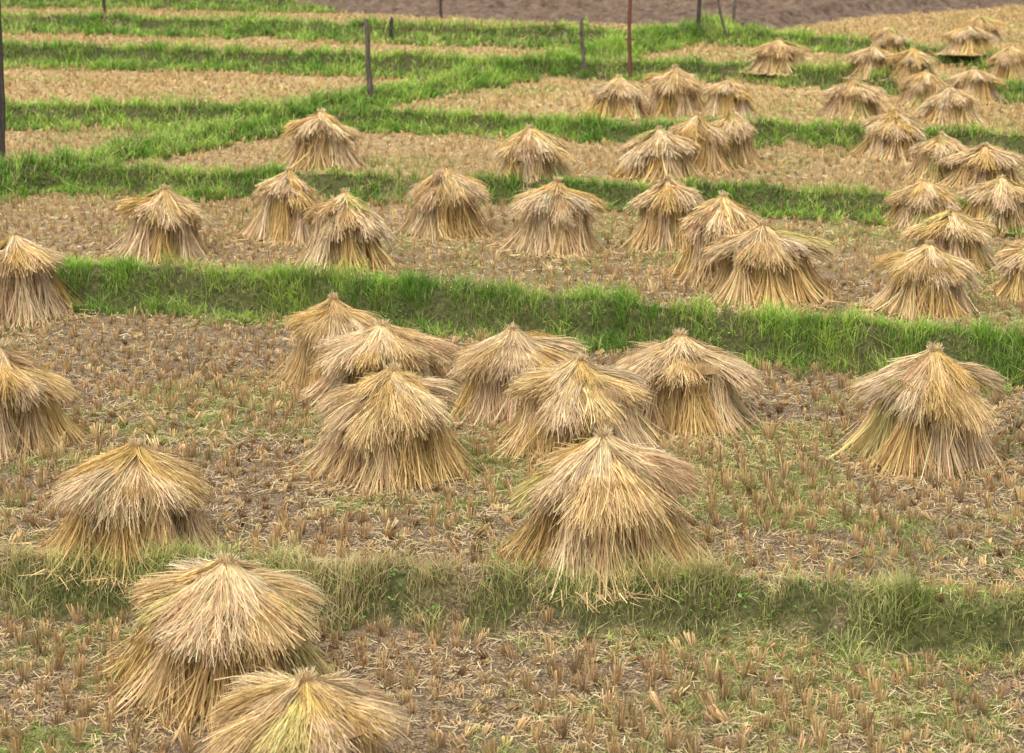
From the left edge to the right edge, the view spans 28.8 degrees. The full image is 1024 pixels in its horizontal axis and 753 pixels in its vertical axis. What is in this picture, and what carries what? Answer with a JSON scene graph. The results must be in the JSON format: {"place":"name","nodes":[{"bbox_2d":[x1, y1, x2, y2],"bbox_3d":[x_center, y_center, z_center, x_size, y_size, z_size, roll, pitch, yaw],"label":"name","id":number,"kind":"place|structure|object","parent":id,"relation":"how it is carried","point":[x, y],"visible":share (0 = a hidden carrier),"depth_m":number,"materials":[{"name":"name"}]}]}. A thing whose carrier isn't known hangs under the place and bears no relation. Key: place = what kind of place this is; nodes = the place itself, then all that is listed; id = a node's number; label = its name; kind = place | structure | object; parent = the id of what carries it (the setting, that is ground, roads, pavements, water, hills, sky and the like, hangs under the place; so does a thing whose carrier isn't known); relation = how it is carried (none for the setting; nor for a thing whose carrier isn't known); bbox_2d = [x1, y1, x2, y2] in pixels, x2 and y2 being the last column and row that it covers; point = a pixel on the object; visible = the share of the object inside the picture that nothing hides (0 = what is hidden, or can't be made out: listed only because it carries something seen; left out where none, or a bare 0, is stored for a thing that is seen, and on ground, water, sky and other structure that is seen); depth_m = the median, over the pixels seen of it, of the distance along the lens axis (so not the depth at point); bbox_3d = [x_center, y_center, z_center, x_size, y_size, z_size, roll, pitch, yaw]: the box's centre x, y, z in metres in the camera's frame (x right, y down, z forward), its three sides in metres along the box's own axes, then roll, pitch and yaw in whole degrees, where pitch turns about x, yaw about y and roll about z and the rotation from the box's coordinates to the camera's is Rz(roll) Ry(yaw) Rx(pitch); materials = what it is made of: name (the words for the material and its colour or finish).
{"place":"outdoors","nodes":[
{"label":"outdoors","id":0,"kind":"place"},
{"bbox_2d":[0,0,1023,752],"bbox_3d":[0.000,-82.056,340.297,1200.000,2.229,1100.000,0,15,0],"label":"terraced field ground","id":1,"kind":"structure","parent":0,"point":[780,14],"depth_m":24.69,"materials":[{"name":"soil"}]},
{"bbox_2d":[0,0,5,159],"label":"utility pole","id":2,"kind":"object","parent":1,"relation":"on","point":[2,117],"visible":0.82,"depth_m":40.27,"materials":[{"name":"brown wood"}]},
{"bbox_2d":[0,229,89,331],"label":"rice straw stack","id":3,"kind":"object","parent":1,"relation":"on","point":[30,284],"visible":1,"depth_m":29.70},
{"bbox_2d":[0,340,99,469],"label":"rice straw stack","id":4,"kind":"object","parent":1,"relation":"on","point":[28,403],"visible":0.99,"depth_m":23.19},
{"bbox_2d":[102,0,106,12],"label":"wooden post","id":5,"kind":"object","parent":1,"relation":"on","point":[103,5],"visible":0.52,"depth_m":70.89,"materials":[{"name":"brown wood"}]},
{"bbox_2d":[0,437,236,597],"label":"rice straw stack","id":6,"kind":"object","parent":1,"relation":"on","point":[130,492],"visible":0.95,"depth_m":19.38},
{"bbox_2d":[98,184,214,265],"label":"rice straw stack","id":7,"kind":"object","parent":1,"relation":"on","point":[163,216],"visible":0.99,"depth_m":32.19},
{"bbox_2d":[53,550,351,751],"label":"rice straw stack","id":8,"kind":"object","parent":1,"relation":"on","point":[223,615],"visible":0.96,"depth_m":16.92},
{"bbox_2d":[226,166,320,247],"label":"rice straw stack","id":9,"kind":"object","parent":1,"relation":"on","point":[286,197],"visible":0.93,"depth_m":33.77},
{"bbox_2d":[193,665,419,752],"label":"rice straw stack","id":10,"kind":"object","parent":1,"relation":"on","point":[305,711],"visible":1,"depth_m":14.89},
{"bbox_2d":[271,107,366,173],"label":"rice straw stack","id":11,"kind":"object","parent":1,"relation":"on","point":[321,136],"visible":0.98,"depth_m":39.95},
{"bbox_2d":[259,292,379,400],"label":"rice straw stack","id":12,"kind":"object","parent":1,"relation":"on","point":[332,315],"visible":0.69,"depth_m":25.92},
{"bbox_2d":[285,187,406,274],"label":"rice straw stack","id":13,"kind":"object","parent":1,"relation":"on","point":[351,227],"visible":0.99,"depth_m":31.32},
{"bbox_2d":[364,19,374,100],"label":"wooden post","id":14,"kind":"object","parent":1,"relation":"on","point":[370,88],"visible":0.9,"depth_m":48.49,"materials":[{"name":"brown wood"}]},
{"bbox_2d":[282,319,466,409],"bbox_3d":[-1.679,-0.209,25.569,2.736,1.110,2.851,0,17,-1],"label":"rice straw stack","id":15,"kind":"object","parent":1,"relation":"on","point":[378,346],"visible":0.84,"depth_m":25.24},
{"bbox_2d":[278,361,496,503],"bbox_3d":[-1.314,0.493,22.475,2.740,1.329,2.631,-4,16,-20],"label":"rice straw stack","id":16,"kind":"object","parent":1,"relation":"on","point":[389,424],"visible":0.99,"depth_m":22.09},
{"bbox_2d":[389,17,393,39],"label":"wooden post","id":17,"kind":"object","parent":1,"relation":"on","point":[391,20],"visible":0.73,"depth_m":62.86,"materials":[{"name":"grey wood"}]},
{"bbox_2d":[439,0,442,17],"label":"wooden post","id":18,"kind":"object","parent":1,"relation":"on","point":[440,7],"visible":0.59,"depth_m":68.70,"materials":[{"name":"brown wood"}]},
{"bbox_2d":[393,162,507,244],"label":"rice straw stack","id":19,"kind":"object","parent":1,"relation":"on","point":[445,197],"visible":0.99,"depth_m":34.11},
{"bbox_2d":[0,3,1023,752],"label":"rice stubble","id":20,"kind":"object","parent":1,"relation":"on","point":[592,649],"visible":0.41,"depth_m":23.39,"materials":[{"name":"beige plant"}]},
{"bbox_2d":[0,0,1023,677],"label":"bund grass","id":21,"kind":"structure","parent":1,"relation":"on","point":[610,48],"depth_m":38.31,"materials":[{"name":"green plant"}]},
{"bbox_2d":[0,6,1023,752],"bbox_3d":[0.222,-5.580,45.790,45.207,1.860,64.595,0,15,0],"label":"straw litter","id":22,"kind":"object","parent":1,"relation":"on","point":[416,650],"visible":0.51,"depth_m":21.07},
{"bbox_2d":[0,2,1023,658],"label":"bund weeds","id":23,"kind":"object","parent":1,"relation":"on","point":[570,334],"visible":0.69,"depth_m":27.01,"materials":[{"name":"green plant"}]},
{"bbox_2d":[0,0,1023,752],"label":"field weeds","id":24,"kind":"object","parent":1,"relation":"on","point":[638,640],"visible":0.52,"depth_m":20.62,"materials":[{"name":"green plant"}]},
{"bbox_2d":[445,322,590,432],"bbox_3d":[0.040,-0.083,24.934,2.483,1.226,2.535,-4,14,-6],"label":"rice straw stack","id":25,"kind":"object","parent":1,"relation":"on","point":[493,365],"visible":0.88,"depth_m":24.56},
{"bbox_2d":[491,124,587,189],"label":"rice straw stack","id":26,"kind":"object","parent":1,"relation":"on","point":[530,148],"visible":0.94,"depth_m":37.75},
{"bbox_2d":[486,176,611,259],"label":"rice straw stack","id":27,"kind":"object","parent":1,"relation":"on","point":[554,220],"visible":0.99,"depth_m":32.63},
{"bbox_2d":[464,352,679,471],"bbox_3d":[0.793,0.301,23.435,2.660,1.194,2.709,-6,17,-22],"label":"rice straw stack","id":28,"kind":"object","parent":1,"relation":"on","point":[576,397],"visible":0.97,"depth_m":23.08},
{"bbox_2d":[579,17,585,68],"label":"wooden post","id":29,"kind":"object","parent":1,"relation":"on","point":[582,45],"visible":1,"depth_m":54.57,"materials":[{"name":"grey wood"}]},
{"bbox_2d":[379,23,626,29],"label":"fence wire","id":30,"kind":"object","parent":29,"relation":"attached to","point":[500,29],"visible":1,"depth_m":52.51,"materials":[{"name":"metal"}]},
{"bbox_2d":[482,425,740,612],"bbox_3d":[0.913,1.187,19.472,2.683,1.481,2.651,-6,14,-16],"label":"rice straw stack","id":31,"kind":"object","parent":1,"relation":"on","point":[600,496],"visible":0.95,"depth_m":19.04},
{"bbox_2d":[571,74,652,121],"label":"rice straw stack","id":32,"kind":"object","parent":1,"relation":"on","point":[617,96],"visible":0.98,"depth_m":45.96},
{"bbox_2d":[625,0,634,76],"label":"rusty metal pole","id":33,"kind":"object","parent":1,"relation":"on","point":[629,39],"visible":0.9,"depth_m":54.20,"materials":[{"name":"brown metal"}]},
{"bbox_2d":[606,125,710,182],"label":"rice straw stack","id":34,"kind":"object","parent":1,"relation":"on","point":[658,150],"visible":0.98,"depth_m":38.58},
{"bbox_2d":[620,173,705,254],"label":"rice straw stack","id":35,"kind":"object","parent":1,"relation":"on","point":[665,204],"visible":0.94,"depth_m":33.12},
{"bbox_2d":[639,64,705,118],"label":"rice straw stack","id":36,"kind":"object","parent":1,"relation":"on","point":[674,87],"visible":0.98,"depth_m":46.51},
{"bbox_2d":[607,327,787,448],"bbox_3d":[2.047,0.006,24.505,2.878,1.240,2.931,3,13,8],"label":"rice straw stack","id":37,"kind":"object","parent":1,"relation":"on","point":[690,379],"visible":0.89,"depth_m":24.02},
{"bbox_2d":[697,0,701,33],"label":"wooden post","id":38,"kind":"object","parent":1,"relation":"on","point":[699,2],"visible":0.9,"depth_m":63.23,"materials":[{"name":"grey wood"}]},
{"bbox_2d":[668,110,735,176],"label":"rice straw stack","id":39,"kind":"object","parent":1,"relation":"on","point":[708,137],"visible":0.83,"depth_m":39.44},
{"bbox_2d":[652,190,763,290],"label":"rice straw stack","id":40,"kind":"object","parent":1,"relation":"on","point":[711,220],"visible":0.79,"depth_m":30.31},
{"bbox_2d":[717,0,726,39],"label":"wooden post","id":41,"kind":"object","parent":1,"relation":"on","point":[721,18],"visible":0.85,"depth_m":62.68,"materials":[{"name":"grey wood"}]},
{"bbox_2d":[699,77,767,119],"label":"rice straw stack","id":42,"kind":"object","parent":1,"relation":"on","point":[728,94],"visible":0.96,"depth_m":46.46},
{"bbox_2d":[732,0,736,26],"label":"wooden post","id":43,"kind":"object","parent":1,"relation":"on","point":[734,10],"visible":0.66,"depth_m":65.55,"materials":[{"name":"brown wood"}]},
{"bbox_2d":[710,108,763,169],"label":"rice straw stack","id":44,"kind":"object","parent":1,"relation":"on","point":[736,125],"visible":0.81,"depth_m":40.28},
{"bbox_2d":[690,219,850,310],"bbox_3d":[3.761,-1.691,29.400,2.683,1.260,2.571,2,15,6],"label":"rice straw stack","id":45,"kind":"object","parent":1,"relation":"on","point":[765,259],"visible":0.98,"depth_m":29.09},
{"bbox_2d":[739,37,816,75],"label":"rice straw stack","id":46,"kind":"object","parent":1,"relation":"on","point":[778,52],"visible":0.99,"depth_m":53.40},
{"bbox_2d":[809,77,888,121],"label":"rice straw stack","id":47,"kind":"object","parent":1,"relation":"on","point":[853,97],"visible":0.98,"depth_m":46.06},
{"bbox_2d":[842,44,893,81],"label":"rice straw stack","id":48,"kind":"object","parent":1,"relation":"on","point":[871,57],"visible":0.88,"depth_m":51.87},
{"bbox_2d":[844,107,927,163],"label":"rice straw stack","id":49,"kind":"object","parent":1,"relation":"on","point":[895,132],"visible":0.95,"depth_m":41.19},
{"bbox_2d":[867,25,910,53],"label":"rice straw stack","id":50,"kind":"object","parent":1,"relation":"on","point":[888,37],"visible":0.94,"depth_m":58.15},
{"bbox_2d":[880,45,948,82],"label":"rice straw stack","id":51,"kind":"object","parent":1,"relation":"on","point":[914,59],"visible":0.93,"depth_m":51.13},
{"bbox_2d":[884,69,947,109],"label":"rice straw stack","id":52,"kind":"object","parent":1,"relation":"on","point":[920,88],"visible":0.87,"depth_m":48.18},
{"bbox_2d":[870,178,964,232],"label":"rice straw stack","id":53,"kind":"object","parent":1,"relation":"on","point":[923,199],"visible":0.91,"depth_m":34.95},
{"bbox_2d":[821,340,1019,488],"bbox_3d":[4.725,0.322,22.846,2.548,1.492,2.613,15,18,34],"label":"rice straw stack","id":54,"kind":"object","parent":1,"relation":"on","point":[928,409],"visible":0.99,"depth_m":22.50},
{"bbox_2d":[854,239,988,323],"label":"rice straw stack","id":55,"kind":"object","parent":1,"relation":"on","point":[929,275],"visible":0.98,"depth_m":28.29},
{"bbox_2d":[894,130,968,184],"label":"rice straw stack","id":56,"kind":"object","parent":1,"relation":"on","point":[936,148],"visible":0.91,"depth_m":38.16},
{"bbox_2d":[895,206,1004,276],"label":"rice straw stack","id":57,"kind":"object","parent":1,"relation":"on","point":[956,232],"visible":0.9,"depth_m":31.36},
{"bbox_2d":[912,84,995,125],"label":"rice straw stack","id":58,"kind":"object","parent":1,"relation":"on","point":[948,102],"visible":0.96,"depth_m":45.23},
{"bbox_2d":[929,23,998,56],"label":"rice straw stack","id":59,"kind":"object","parent":1,"relation":"on","point":[968,40],"visible":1,"depth_m":55.75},
{"bbox_2d":[945,66,1011,103],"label":"rice straw stack","id":60,"kind":"object","parent":1,"relation":"on","point":[974,80],"visible":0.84,"depth_m":49.05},
{"bbox_2d":[934,141,1023,190],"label":"rice straw stack","id":61,"kind":"object","parent":1,"relation":"on","point":[984,162],"visible":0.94,"depth_m":37.52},
{"bbox_2d":[958,14,1006,43],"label":"rice straw stack","id":62,"kind":"object","parent":1,"relation":"on","point":[985,23],"visible":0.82,"depth_m":61.69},
{"bbox_2d":[954,174,1023,236],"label":"rice straw stack","id":63,"kind":"object","parent":1,"relation":"on","point":[998,200],"visible":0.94,"depth_m":34.39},
{"bbox_2d":[981,238,1023,303],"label":"rice straw stack","id":64,"kind":"object","parent":1,"relation":"on","point":[1010,282],"visible":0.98,"depth_m":29.44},
{"bbox_2d":[985,43,1023,79],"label":"rice straw stack","id":65,"kind":"object","parent":1,"relation":"on","point":[1007,60],"visible":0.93,"depth_m":52.45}
]}

